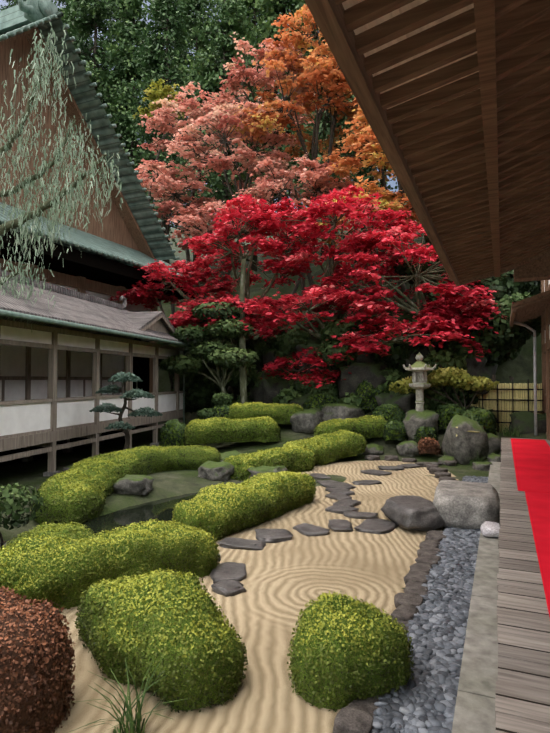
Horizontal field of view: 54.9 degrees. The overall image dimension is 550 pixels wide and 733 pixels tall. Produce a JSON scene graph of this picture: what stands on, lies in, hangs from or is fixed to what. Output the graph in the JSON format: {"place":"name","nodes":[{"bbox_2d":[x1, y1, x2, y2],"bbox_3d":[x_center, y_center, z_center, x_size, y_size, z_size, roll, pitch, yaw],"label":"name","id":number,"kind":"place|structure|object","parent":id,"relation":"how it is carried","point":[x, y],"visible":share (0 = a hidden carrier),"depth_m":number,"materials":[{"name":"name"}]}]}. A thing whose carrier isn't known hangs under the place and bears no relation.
{"place":"outdoors","nodes":[
{"label":"outdoors","id":0,"kind":"place"},
{"bbox_2d":[0,492,199,549],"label":"pond water","id":1,"kind":"structure","parent":0,"point":[161,509],"depth_m":8.74,"materials":[{"name":"green liquid"}]},
{"bbox_2d":[0,0,397,227],"label":"sky","id":2,"kind":"structure","parent":0,"point":[392,183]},
{"bbox_2d":[0,201,546,612],"bbox_3d":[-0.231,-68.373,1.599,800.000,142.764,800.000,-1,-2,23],"label":"ground","id":3,"kind":"structure","parent":0,"point":[169,484],"depth_m":16.38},
{"bbox_2d":[0,482,43,542],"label":"rhododendron","id":4,"kind":"object","parent":3,"relation":"on","point":[9,508],"visible":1,"depth_m":7.11,"materials":[{"name":"green plant"}]},
{"bbox_2d":[0,586,75,732],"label":"autumn hedge","id":5,"kind":"object","parent":3,"relation":"on","point":[37,652],"visible":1,"depth_m":3.38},
{"bbox_2d":[4,522,94,547],"bbox_3d":[-2.668,2.164,6.295,1.220,0.594,0.960,-1,-2,23],"label":"hedge","id":6,"kind":"object","parent":3,"relation":"on","point":[71,530],"visible":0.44,"depth_m":6.24,"materials":[{"name":"green plant"}]},
{"bbox_2d":[0,22,122,346],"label":"weeping willow","id":7,"kind":"object","parent":3,"relation":"on","point":[35,214],"visible":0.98,"depth_m":11.16,"materials":[{"name":"green plant"}]},
{"bbox_2d":[21,436,158,475],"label":"corridor footings","id":8,"kind":"object","parent":3,"relation":"on","point":[30,459],"visible":0.15,"depth_m":14.62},
{"bbox_2d":[0,314,184,471],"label":"building","id":9,"kind":"structure","parent":3,"relation":"on","point":[19,418],"depth_m":14.21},
{"bbox_2d":[0,431,122,466],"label":"dark underfloor corridor","id":10,"kind":"object","parent":9,"relation":"attached to","point":[13,451],"depth_m":15.64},
{"bbox_2d":[0,270,189,342],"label":"tiled roof","id":11,"kind":"structure","parent":9,"relation":"attached to","point":[73,306],"depth_m":14.11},
{"bbox_2d":[0,309,192,422],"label":"roof gutter","id":12,"kind":"object","parent":11,"relation":"attached to","point":[46,320],"visible":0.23,"depth_m":12.41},
{"bbox_2d":[0,28,196,429],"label":"hall","id":13,"kind":"structure","parent":3,"relation":"on","point":[118,230],"depth_m":18.80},
{"bbox_2d":[0,5,189,276],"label":"hall roof","id":14,"kind":"structure","parent":13,"relation":"attached to","point":[82,92],"depth_m":19.69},
{"bbox_2d":[0,0,178,277],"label":"hall roof ornaments","id":15,"kind":"object","parent":14,"relation":"attached to","point":[39,14],"visible":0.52,"depth_m":17.51},
{"bbox_2d":[59,0,138,151],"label":"tree","id":16,"kind":"object","parent":3,"relation":"on","point":[91,19],"visible":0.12,"depth_m":56.83,"materials":[{"name":"green plant"}]},
{"bbox_2d":[0,518,219,609],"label":"long hedge","id":17,"kind":"object","parent":3,"relation":"on","point":[64,573],"visible":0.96,"depth_m":5.50,"materials":[{"name":"green plant"}]},
{"bbox_2d":[92,2,148,153],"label":"tree","id":18,"kind":"object","parent":3,"relation":"on","point":[117,19],"visible":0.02,"depth_m":75.06,"materials":[{"name":"green plant"}]},
{"bbox_2d":[30,445,221,524],"bbox_3d":[-2.946,2.146,10.781,1.962,0.828,5.546,-1,-2,23],"label":"clipped hedge","id":19,"kind":"object","parent":3,"relation":"on","point":[79,491],"depth_m":9.53,"materials":[{"name":"green plant"}]},
{"bbox_2d":[89,371,162,450],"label":"garden pine","id":20,"kind":"object","parent":3,"relation":"on","point":[131,394],"visible":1,"depth_m":13.00,"materials":[{"name":"green plant"}]},
{"bbox_2d":[92,0,178,231],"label":"cedar","id":21,"kind":"object","parent":3,"relation":"on","point":[125,62],"visible":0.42,"depth_m":55.81,"materials":[{"name":"green plant"}]},
{"bbox_2d":[132,79,186,313],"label":"yellow maple","id":22,"kind":"object","parent":3,"relation":"on","point":[157,94],"visible":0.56,"depth_m":34.38,"materials":[{"name":"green plant"}]},
{"bbox_2d":[74,567,247,712],"bbox_3d":[-0.975,2.067,4.281,0.940,0.684,1.784,1,-2,-41],"label":"hedge","id":23,"kind":"object","parent":3,"relation":"on","point":[175,621],"visible":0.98,"depth_m":3.89,"materials":[{"name":"green plant"}]},
{"bbox_2d":[117,0,210,261],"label":"cedar","id":24,"kind":"object","parent":3,"relation":"on","point":[164,11],"visible":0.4,"depth_m":47.60,"materials":[{"name":"green plant"}]},
{"bbox_2d":[135,0,192,189],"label":"tree","id":25,"kind":"object","parent":3,"relation":"on","point":[150,13],"visible":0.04,"depth_m":73.19,"materials":[{"name":"green plant"}]},
{"bbox_2d":[60,450,287,494],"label":"rocks","id":26,"kind":"object","parent":3,"relation":"on","point":[128,484],"visible":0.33,"depth_m":11.29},
{"bbox_2d":[110,258,238,405],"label":"red maple","id":27,"kind":"object","parent":3,"relation":"on","point":[143,294],"visible":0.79,"depth_m":20.50,"materials":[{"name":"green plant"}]},
{"bbox_2d":[159,419,189,446],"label":"dark shrub","id":28,"kind":"object","parent":3,"relation":"on","point":[171,432],"visible":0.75,"depth_m":15.60,"materials":[{"name":"green plant"}]},
{"bbox_2d":[134,158,221,318],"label":"maple","id":29,"kind":"object","parent":3,"relation":"on","point":[168,180],"depth_m":28.01,"materials":[{"name":"pink plant"}]},
{"bbox_2d":[152,318,208,421],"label":"evergreen","id":30,"kind":"object","parent":3,"relation":"on","point":[186,351],"visible":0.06,"depth_m":23.27,"materials":[{"name":"green plant"}]},
{"bbox_2d":[137,82,245,301],"bbox_3d":[-4.866,-9.028,30.897,6.442,14.313,6.488,1,-2,-29],"label":"maple","id":31,"kind":"object","parent":3,"relation":"on","point":[164,118],"depth_m":30.28,"materials":[{"name":"pink plant"}]},
{"bbox_2d":[171,368,228,419],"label":"evergreen","id":32,"kind":"object","parent":3,"relation":"on","point":[200,390],"visible":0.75,"depth_m":21.29,"materials":[{"name":"green plant"}]},
{"bbox_2d":[168,0,235,264],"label":"tree","id":33,"kind":"object","parent":3,"relation":"on","point":[197,12],"visible":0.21,"depth_m":63.70,"materials":[{"name":"green plant"}]},
{"bbox_2d":[159,301,259,395],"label":"podocarpus tree","id":34,"kind":"object","parent":3,"relation":"on","point":[222,353],"visible":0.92,"depth_m":18.18,"materials":[{"name":"green plant"}]},
{"bbox_2d":[166,199,267,309],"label":"maple","id":35,"kind":"object","parent":3,"relation":"on","point":[193,218],"depth_m":25.43,"materials":[{"name":"pink plant"}]},
{"bbox_2d":[212,392,232,443],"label":"topiary shrub","id":36,"kind":"object","parent":3,"relation":"on","point":[217,399],"visible":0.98,"depth_m":17.36,"materials":[{"name":"green plant"}]},
{"bbox_2d":[164,0,282,296],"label":"cedar","id":37,"kind":"object","parent":3,"relation":"on","point":[208,79],"visible":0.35,"depth_m":41.43,"materials":[{"name":"green plant"}]},
{"bbox_2d":[169,290,280,375],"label":"red maple","id":38,"kind":"object","parent":3,"relation":"on","point":[187,316],"visible":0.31,"depth_m":18.99,"materials":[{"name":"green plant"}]},
{"bbox_2d":[202,331,257,398],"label":"evergreen","id":39,"kind":"object","parent":3,"relation":"on","point":[213,366],"visible":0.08,"depth_m":20.97,"materials":[{"name":"green plant"}]},
{"bbox_2d":[184,416,280,444],"bbox_3d":[-1.293,1.917,16.090,3.006,0.807,1.211,0,-1,-14],"label":"hedge","id":40,"kind":"object","parent":3,"relation":"on","point":[263,429],"visible":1,"depth_m":15.69,"materials":[{"name":"green plant"}]},
{"bbox_2d":[164,100,301,294],"bbox_3d":[-2.304,-7.446,28.500,7.406,12.359,6.960,-1,-2,23],"label":"maple","id":41,"kind":"object","parent":3,"relation":"on","point":[218,164],"depth_m":27.51,"materials":[{"name":"pink plant"}]},
{"bbox_2d":[199,0,291,270],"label":"cedar","id":42,"kind":"object","parent":3,"relation":"on","point":[247,12],"visible":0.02,"depth_m":55.18,"materials":[{"name":"green plant"}]},
{"bbox_2d":[219,360,279,402],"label":"evergreen","id":43,"kind":"object","parent":3,"relation":"on","point":[233,382],"visible":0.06,"depth_m":19.42,"materials":[{"name":"green plant"}]},
{"bbox_2d":[173,194,334,343],"bbox_3d":[-0.768,-1.767,20.545,5.971,9.502,5.546,-1,-2,23],"label":"red maple","id":44,"kind":"object","parent":3,"relation":"on","point":[243,211],"visible":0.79,"depth_m":19.78,"materials":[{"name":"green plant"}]},
{"bbox_2d":[54,460,458,732],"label":"sand garden","id":45,"kind":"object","parent":3,"relation":"on","point":[284,583],"visible":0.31,"depth_m":5.47,"materials":[{"name":"sand"}]},
{"bbox_2d":[67,657,189,732],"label":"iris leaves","id":46,"kind":"object","parent":45,"relation":"on","point":[131,720],"visible":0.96,"depth_m":3.38,"materials":[{"name":"green plant"}]},
{"bbox_2d":[172,471,316,540],"bbox_3d":[-0.376,2.172,8.753,1.069,0.680,3.411,-1,-2,31],"label":"long hedge","id":47,"kind":"object","parent":45,"relation":"on","point":[219,511],"visible":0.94,"depth_m":8.04,"materials":[{"name":"green plant"}]},
{"bbox_2d":[210,462,441,596],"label":"stepping stones","id":48,"kind":"object","parent":45,"relation":"on","point":[227,578],"visible":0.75,"depth_m":7.86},
{"bbox_2d":[287,590,414,711],"bbox_3d":[0.562,2.080,3.981,0.950,0.627,0.891,-1,-2,23],"label":"round bush","id":49,"kind":"object","parent":45,"relation":"on","point":[346,651],"visible":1,"depth_m":3.71,"materials":[{"name":"green plant"}]},
{"bbox_2d":[332,454,457,732],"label":"border stones","id":50,"kind":"object","parent":45,"relation":"on","point":[355,716],"visible":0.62,"depth_m":5.37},
{"bbox_2d":[380,495,443,530],"bbox_3d":[2.170,2.294,8.223,0.838,0.385,1.062,0,-1,-14],"label":"boulder","id":51,"kind":"object","parent":45,"relation":"on","point":[412,512],"visible":0.94,"depth_m":7.88,"materials":[{"name":"stone"}]},
{"bbox_2d":[203,31,325,320],"bbox_3d":[-0.573,-10.339,30.496,7.216,16.194,7.122,1,-2,-30],"label":"maple","id":52,"kind":"object","parent":3,"relation":"on","point":[244,73],"depth_m":28.91,"materials":[{"name":"pink plant"}]},
{"bbox_2d":[228,402,302,424],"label":"hedge","id":53,"kind":"object","parent":3,"relation":"on","point":[280,413],"visible":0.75,"depth_m":16.89,"materials":[{"name":"green plant"}]},
{"bbox_2d":[224,444,315,480],"bbox_3d":[-0.109,2.267,12.613,1.008,0.715,2.749,-1,-2,45],"label":"hedge","id":54,"kind":"object","parent":3,"relation":"on","point":[294,458],"visible":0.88,"depth_m":12.28,"materials":[{"name":"green plant"}]},
{"bbox_2d":[230,0,328,284],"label":"maple tree","id":55,"kind":"object","parent":3,"relation":"on","point":[277,7],"visible":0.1,"depth_m":45.03,"materials":[{"name":"orange plant"}]},
{"bbox_2d":[248,328,311,369],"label":"evergreen","id":56,"kind":"object","parent":3,"relation":"on","point":[283,344],"visible":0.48,"depth_m":19.43,"materials":[{"name":"green plant"}]},
{"bbox_2d":[225,152,358,295],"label":"maple","id":57,"kind":"object","parent":3,"relation":"on","point":[317,177],"depth_m":24.42,"materials":[{"name":"pink plant"}]},
{"bbox_2d":[228,49,367,286],"bbox_3d":[1.580,-9.395,27.430,8.090,13.180,7.794,-1,-2,23],"label":"maple","id":58,"kind":"object","parent":3,"relation":"on","point":[269,117],"depth_m":26.71,"materials":[{"name":"orange plant"}]},
{"bbox_2d":[262,4,346,287],"bbox_3d":[3.022,-11.924,28.276,7.595,15.591,6.700,-1,-2,23],"label":"maple","id":59,"kind":"object","parent":3,"relation":"on","point":[299,43],"depth_m":27.88,"materials":[{"name":"orange plant"}]},
{"bbox_2d":[260,347,353,387],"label":"dark maple","id":60,"kind":"object","parent":3,"relation":"on","point":[284,361],"visible":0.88,"depth_m":17.38,"materials":[{"name":"red plant"}]},
{"bbox_2d":[303,392,337,410],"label":"dark shrub","id":61,"kind":"object","parent":3,"relation":"on","point":[317,400],"visible":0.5,"depth_m":17.25,"materials":[{"name":"green plant"}]},
{"bbox_2d":[241,275,402,342],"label":"red maple","id":62,"kind":"object","parent":3,"relation":"on","point":[315,299],"visible":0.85,"depth_m":17.73,"materials":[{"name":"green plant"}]},
{"bbox_2d":[282,429,366,465],"bbox_3d":[1.312,2.221,14.531,3.085,0.872,1.144,1,-2,-43],"label":"hedge","id":63,"kind":"object","parent":3,"relation":"on","point":[325,448],"visible":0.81,"depth_m":14.33,"materials":[{"name":"green plant"}]},
{"bbox_2d":[247,184,423,318],"bbox_3d":[2.351,-3.760,19.610,6.260,5.793,6.292,-1,-2,23],"label":"red maple","id":64,"kind":"object","parent":3,"relation":"on","point":[311,215],"visible":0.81,"depth_m":18.49,"materials":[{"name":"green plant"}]},
{"bbox_2d":[268,0,404,287],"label":"maple tree","id":65,"kind":"object","parent":3,"relation":"on","point":[342,124],"visible":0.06,"depth_m":36.42,"materials":[{"name":"orange plant"}]},
{"bbox_2d":[314,319,361,371],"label":"evergreen","id":66,"kind":"object","parent":3,"relation":"on","point":[331,328],"visible":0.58,"depth_m":18.05,"materials":[{"name":"green plant"}]},
{"bbox_2d":[239,259,436,403],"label":"mossy tree trunks","id":67,"kind":"object","parent":3,"relation":"on","point":[243,377],"visible":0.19,"depth_m":18.24,"materials":[{"name":"green plant"}]},
{"bbox_2d":[313,415,388,438],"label":"hedge","id":68,"kind":"object","parent":3,"relation":"on","point":[369,426],"visible":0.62,"depth_m":15.70,"materials":[{"name":"green plant"}]},
{"bbox_2d":[301,43,403,280],"bbox_3d":[5.130,-10.962,26.379,7.648,13.800,6.843,-1,-2,23],"label":"maple","id":69,"kind":"object","parent":3,"relation":"on","point":[328,76],"depth_m":25.92,"materials":[{"name":"orange plant"}]},
{"bbox_2d":[326,116,391,251],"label":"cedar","id":70,"kind":"object","parent":3,"relation":"on","point":[370,169],"depth_m":44.11,"materials":[{"name":"green plant"}]},
{"bbox_2d":[302,175,420,295],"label":"maple","id":71,"kind":"object","parent":3,"relation":"on","point":[385,201],"depth_m":21.58,"materials":[{"name":"orange plant"}]},
{"bbox_2d":[317,106,407,292],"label":"maple","id":72,"kind":"object","parent":3,"relation":"on","point":[371,150],"depth_m":23.02,"materials":[{"name":"orange plant"}]},
{"bbox_2d":[355,379,388,409],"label":"dark shrub","id":73,"kind":"object","parent":3,"relation":"on","point":[366,392],"visible":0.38,"depth_m":17.11,"materials":[{"name":"green plant"}]},
{"bbox_2d":[227,331,546,434],"bbox_3d":[2.152,0.494,19.266,14.679,3.823,4.668,-1,-2,42],"label":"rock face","id":74,"kind":"object","parent":3,"relation":"on","point":[360,369],"visible":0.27,"depth_m":17.45},
{"bbox_2d":[272,373,338,403],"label":"shrub","id":75,"kind":"object","parent":74,"relation":"on","point":[298,389],"visible":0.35,"depth_m":18.17,"materials":[{"name":"green plant"}]},
{"bbox_2d":[348,316,428,392],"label":"evergreen","id":76,"kind":"object","parent":3,"relation":"on","point":[402,351],"visible":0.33,"depth_m":17.54,"materials":[{"name":"green plant"}]},
{"bbox_2d":[371,403,405,422],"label":"dark shrub","id":77,"kind":"object","parent":3,"relation":"on","point":[390,412],"visible":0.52,"depth_m":16.00,"materials":[{"name":"green plant"}]},
{"bbox_2d":[290,403,500,470],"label":"boulders","id":78,"kind":"object","parent":3,"relation":"on","point":[462,445],"visible":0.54,"depth_m":14.87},
{"bbox_2d":[403,352,436,411],"bbox_3d":[4.294,0.589,15.716,0.972,2.020,0.852,-1,-2,23],"label":"stone lantern","id":79,"kind":"object","parent":78,"relation":"on","point":[419,367],"visible":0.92,"depth_m":15.59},
{"bbox_2d":[413,426,437,443],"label":"dark shrub","id":80,"kind":"object","parent":78,"relation":"on","point":[423,432],"visible":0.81,"depth_m":15.04,"materials":[{"name":"green plant"}]},
{"bbox_2d":[383,420,407,441],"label":"dark shrub","id":81,"kind":"object","parent":3,"relation":"on","point":[394,430],"visible":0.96,"depth_m":15.36,"materials":[{"name":"green plant"}]},
{"bbox_2d":[374,170,422,242],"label":"maple","id":82,"kind":"object","parent":3,"relation":"on","point":[408,206],"depth_m":20.47,"materials":[{"name":"orange plant"}]},
{"bbox_2d":[320,224,496,341],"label":"red maple","id":83,"kind":"object","parent":3,"relation":"on","point":[378,290],"visible":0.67,"depth_m":17.06,"materials":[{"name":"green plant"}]},
{"bbox_2d":[327,315,490,367],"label":"red maple","id":84,"kind":"object","parent":3,"relation":"on","point":[359,344],"visible":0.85,"depth_m":16.41,"materials":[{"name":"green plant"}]},
{"bbox_2d":[393,233,439,284],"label":"evergreen","id":85,"kind":"object","parent":3,"relation":"on","point":[399,269],"visible":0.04,"depth_m":19.26,"materials":[{"name":"green plant"}]},
{"bbox_2d":[409,374,445,409],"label":"shrub","id":86,"kind":"object","parent":3,"relation":"on","point":[429,401],"visible":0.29,"depth_m":16.61,"materials":[{"name":"green plant"}]},
{"bbox_2d":[417,437,440,454],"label":"russet shrub","id":87,"kind":"object","parent":3,"relation":"on","point":[429,445],"visible":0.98,"depth_m":14.58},
{"bbox_2d":[388,367,498,409],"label":"yellowing tree","id":88,"kind":"object","parent":3,"relation":"on","point":[444,377],"visible":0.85,"depth_m":15.80,"materials":[{"name":"yellow plant"}]},
{"bbox_2d":[435,403,465,429],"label":"dark shrub","id":89,"kind":"object","parent":3,"relation":"on","point":[447,412],"visible":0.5,"depth_m":15.63,"materials":[{"name":"green plant"}]},
{"bbox_2d":[423,347,482,408],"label":"evergreen","id":90,"kind":"object","parent":3,"relation":"on","point":[446,362],"visible":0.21,"depth_m":16.52,"materials":[{"name":"green plant"}]},
{"bbox_2d":[413,299,498,346],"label":"dark maple","id":91,"kind":"object","parent":3,"relation":"on","point":[464,315],"visible":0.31,"depth_m":16.36,"materials":[{"name":"red plant"}]},
{"bbox_2d":[411,287,514,334],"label":"red maple","id":92,"kind":"object","parent":3,"relation":"on","point":[448,297],"visible":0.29,"depth_m":16.43,"materials":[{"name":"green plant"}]},
{"bbox_2d":[428,275,521,312],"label":"evergreen","id":93,"kind":"object","parent":3,"relation":"on","point":[499,294],"visible":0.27,"depth_m":16.92,"materials":[{"name":"green plant"}]},
{"bbox_2d":[452,461,500,732],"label":"kerb stones","id":94,"kind":"object","parent":3,"relation":"on","point":[475,704],"visible":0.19,"depth_m":4.18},
{"bbox_2d":[480,521,499,537],"bbox_3d":[2.981,2.237,7.265,0.304,0.166,0.432,-1,-2,23],"label":"white stone","id":95,"kind":"object","parent":94,"relation":"on","point":[489,529],"visible":0.79,"depth_m":7.13,"materials":[{"name":"stone"}]},
{"bbox_2d":[459,407,496,434],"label":"dark shrub","id":96,"kind":"object","parent":3,"relation":"on","point":[485,418],"visible":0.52,"depth_m":14.99,"materials":[{"name":"green plant"}]},
{"bbox_2d":[422,263,536,308],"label":"evergreen","id":97,"kind":"object","parent":3,"relation":"on","point":[527,286],"visible":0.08,"depth_m":17.05,"materials":[{"name":"green plant"}]},
{"bbox_2d":[443,291,540,367],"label":"evergreen","id":98,"kind":"object","parent":3,"relation":"on","point":[505,343],"visible":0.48,"depth_m":16.42,"materials":[{"name":"green plant"}]},
{"bbox_2d":[459,383,541,432],"bbox_3d":[6.800,1.352,16.036,2.311,1.710,0.056,-1,-2,23],"label":"bamboo fence","id":99,"kind":"object","parent":3,"relation":"on","point":[491,394],"visible":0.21,"depth_m":15.92,"materials":[{"name":"yellow plant"}]},
{"bbox_2d":[459,379,543,432],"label":"bamboo fence ties","id":100,"kind":"object","parent":3,"relation":"on","point":[512,400],"visible":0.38,"depth_m":15.86,"materials":[{"name":"black"}]},
{"bbox_3d":[1.434,2.366,4.708,0.560,0.030,16.200,-1,-2,23],"label":"pebble bed","id":101,"kind":"object","parent":3,"relation":"on","visible":0},
{"bbox_2d":[371,476,487,732],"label":"gravel strip","id":102,"kind":"object","parent":101,"relation":"on","point":[424,701],"visible":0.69,"depth_m":4.35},
{"bbox_2d":[433,480,499,528],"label":"stepping stone block","id":103,"kind":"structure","parent":101,"relation":"on","point":[466,505],"depth_m":7.79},
{"bbox_3d":[5.263,-4.173,3.875,8.940,3.638,15.400,-1,-2,23],"label":"hall","id":104,"kind":"object","parent":3,"relation":"on","visible":0},
{"bbox_2d":[334,0,549,280],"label":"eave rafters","id":105,"kind":"object","parent":104,"relation":"attached to","point":[478,161],"visible":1,"depth_m":4.88,"materials":[{"name":"wood"}]},
{"bbox_2d":[342,0,479,108],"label":"eave boards","id":106,"kind":"object","parent":105,"relation":"attached to","point":[384,18],"depth_m":3.80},
{"bbox_2d":[350,0,474,106],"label":"eave battens","id":107,"kind":"object","parent":105,"relation":"attached to","point":[365,27],"depth_m":3.76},
{"bbox_2d":[305,0,549,285],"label":"eave fascia","id":108,"kind":"structure","parent":105,"relation":"attached to","point":[328,17],"depth_m":4.44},
{"bbox_2d":[510,256,549,326],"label":"lean to roof","id":109,"kind":"object","parent":104,"relation":"attached to","point":[531,307],"visible":0.88,"depth_m":12.25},
{"bbox_2d":[514,321,536,435],"bbox_3d":[7.118,0.389,15.051,0.583,3.388,0.080,-1,-2,23],"label":"down pipe","id":110,"kind":"object","parent":109,"relation":"attached to","point":[534,370],"visible":0.9,"depth_m":14.93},
{"bbox_3d":[3.047,2.040,5.683,1.160,0.468,19.250,-1,-2,23],"label":"veranda","id":111,"kind":"object","parent":104,"relation":"attached to","visible":0},
{"bbox_2d":[495,437,549,732],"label":"veranda floor","id":112,"kind":"structure","parent":111,"relation":"on","point":[522,700],"depth_m":3.52,"materials":[{"name":"grey wood"}]},
{"bbox_2d":[511,438,549,616],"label":"red carpet","id":113,"kind":"object","parent":112,"relation":"on","point":[531,457],"visible":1,"depth_m":7.81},
{"bbox_2d":[541,280,549,440],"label":"hall wall","id":114,"kind":"structure","parent":0,"point":[545,343],"depth_m":14.31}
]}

